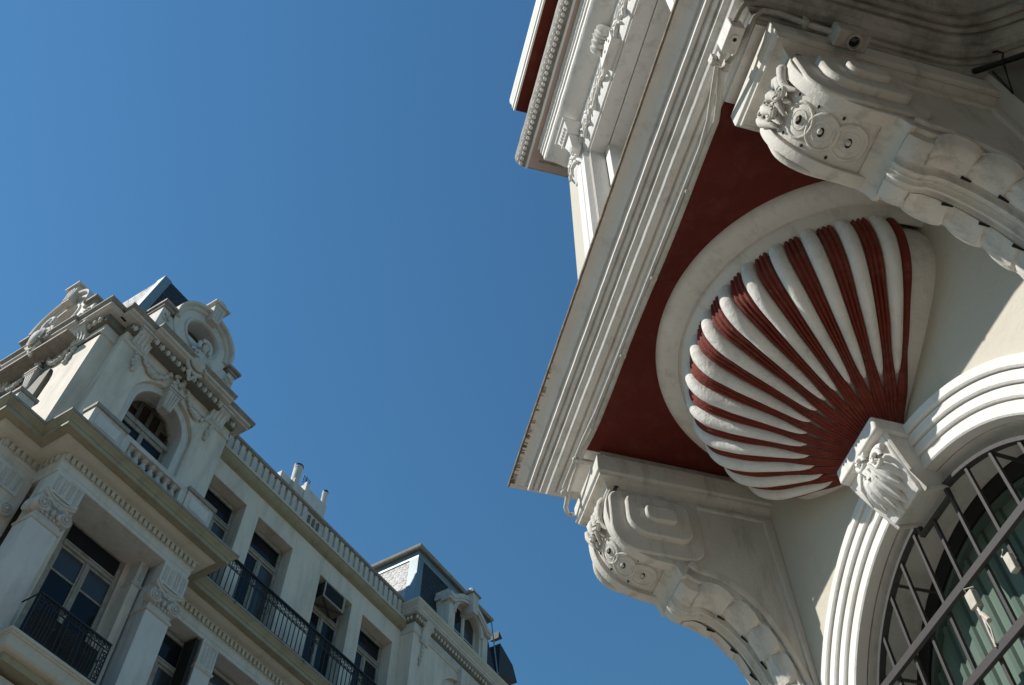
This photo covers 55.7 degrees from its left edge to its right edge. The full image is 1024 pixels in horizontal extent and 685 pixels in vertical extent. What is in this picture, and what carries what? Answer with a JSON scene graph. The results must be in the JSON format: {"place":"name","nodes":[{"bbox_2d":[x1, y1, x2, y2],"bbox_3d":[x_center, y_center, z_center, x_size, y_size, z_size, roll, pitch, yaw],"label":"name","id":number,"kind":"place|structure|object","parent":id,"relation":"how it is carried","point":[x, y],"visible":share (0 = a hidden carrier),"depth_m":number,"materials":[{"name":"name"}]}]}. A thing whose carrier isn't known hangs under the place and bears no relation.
{"place":"outdoors","nodes":[
{"label":"outdoors","id":0,"kind":"place"},
{"bbox_2d":[0,276,516,684],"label":"apartment building","id":1,"kind":"structure","parent":0,"point":[162,522],"depth_m":19.07,"materials":[{"name":"stone"}]},
{"bbox_2d":[14,521,123,642],"bbox_3d":[-7.220,4.312,15.621,0.095,3.070,1.270,-27,-60,18],"label":"window","id":2,"kind":"structure","parent":1,"relation":"in","point":[81,575],"depth_m":16.15,"materials":[{"name":"glass"}]},
{"bbox_2d":[122,398,170,477],"bbox_3d":[-7.279,2.119,18.575,0.100,2.820,1.280,-27,-60,18],"label":"arched window","id":3,"kind":"structure","parent":1,"relation":"in","point":[150,429],"depth_m":19.25,"materials":[{"name":"glass"}]},
{"bbox_2d":[147,630,183,684],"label":"window","id":4,"kind":"structure","parent":1,"relation":"in","point":[167,659],"depth_m":17.72,"materials":[{"name":"glass"}]},
{"bbox_2d":[205,489,235,578],"bbox_3d":[-6.367,4.110,19.899,0.095,2.765,1.040,-27,-60,18],"label":"window","id":5,"kind":"structure","parent":1,"relation":"in","point":[220,523],"depth_m":20.75,"materials":[{"name":"glass"}]},
{"bbox_2d":[208,668,234,684],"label":"window","id":6,"kind":"structure","parent":1,"relation":"in","point":[218,678],"depth_m":18.68,"materials":[{"name":"glass"}]},
{"bbox_2d":[233,532,281,621],"bbox_3d":[-5.557,5.183,20.627,0.095,2.765,1.150,-27,-60,18],"label":"window","id":7,"kind":"structure","parent":1,"relation":"in","point":[261,559],"depth_m":21.11,"materials":[{"name":"glass"}]},
{"bbox_2d":[302,605,339,678],"bbox_3d":[-4.397,6.722,21.669,0.095,2.765,1.170,-27,-60,18],"label":"window","id":8,"kind":"structure","parent":1,"relation":"in","point":[325,626],"depth_m":21.98,"materials":[{"name":"glass"}]},
{"bbox_2d":[314,580,345,619],"bbox_3d":[-4.271,5.984,22.449,0.420,0.491,0.760,-27,-60,18],"label":"air conditioner","id":9,"kind":"object","parent":1,"relation":"attached to","point":[330,601],"visible":0.89,"depth_m":22.32,"materials":[{"name":"paint"}]},
{"bbox_2d":[351,630,381,684],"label":"window","id":10,"kind":"structure","parent":1,"relation":"in","point":[367,658],"depth_m":23.13,"materials":[{"name":"glass"}]},
{"bbox_2d":[0,0,748,684],"label":"sky","id":11,"kind":"structure","parent":0,"point":[345,177],"materials":[{"name":"blue"}]},
{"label":"pavement","id":12,"kind":"structure","parent":0,"visible":0},
{"bbox_2d":[507,0,1023,684],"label":"corner building","id":13,"kind":"structure","parent":12,"relation":"on","point":[805,450],"depth_m":4.94,"materials":[{"name":"beige paint"}]},
{"bbox_2d":[561,63,724,516],"bbox_3d":[0.705,-0.118,5.482,0.151,0.210,2.973,12,-56,-7],"label":"conduit","id":14,"kind":"object","parent":13,"relation":"attached to","point":[694,170],"visible":1,"depth_m":5.41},
{"bbox_2d":[708,51,730,71],"bbox_3d":[1.008,-1.361,4.687,0.100,0.082,0.070,12,-56,-8],"label":"cable cleat","id":15,"kind":"object","parent":13,"relation":"attached to","point":[718,58],"visible":1,"depth_m":4.67,"materials":[{"name":"white plastic"}]},
{"bbox_2d":[717,17,744,54],"bbox_3d":[1.041,-1.456,4.604,0.073,0.142,0.130,12,-56,-8],"label":"junction box","id":16,"kind":"object","parent":13,"relation":"attached to","point":[730,37],"visible":1,"depth_m":4.56,"materials":[{"name":"white paint"}]},
{"bbox_2d":[721,0,832,70],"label":"lamp cable","id":17,"kind":"object","parent":13,"relation":"attached to","point":[804,22],"visible":0.93,"depth_m":4.58,"materials":[{"name":"white plastic"}]},
{"bbox_2d":[827,21,871,52],"bbox_3d":[1.552,-1.423,4.487,0.160,0.219,0.083,12,-56,-8],"label":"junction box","id":18,"kind":"object","parent":13,"relation":"attached to","point":[850,37],"visible":1,"depth_m":4.41,"materials":[{"name":"white plastic"}]},
{"bbox_2d":[917,453,1023,684],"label":"window","id":19,"kind":"structure","parent":13,"relation":"in","point":[996,492],"depth_m":4.54,"materials":[{"name":"green glass"}]},
{"bbox_2d":[963,586,997,647],"bbox_3d":[1.941,1.122,3.997,0.043,0.298,0.099,3,-55,-1],"label":"cable connector","id":20,"kind":"object","parent":13,"relation":"attached to","point":[973,600],"visible":1,"depth_m":4.04,"materials":[{"name":"white plastic"}]},
{"bbox_2d":[972,50,1023,93],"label":"wire bracket","id":21,"kind":"object","parent":13,"relation":"attached to","point":[1003,61],"visible":0.89,"depth_m":4.64,"materials":[{"name":"black metal"}]},
{"bbox_2d":[1001,549,1020,573],"bbox_3d":[2.013,0.881,3.930,0.033,0.142,0.058,12,-56,-8],"label":"cable connector","id":22,"kind":"object","parent":13,"relation":"attached to","point":[1012,563],"visible":1,"depth_m":3.89,"materials":[{"name":"white plastic"}]}
]}

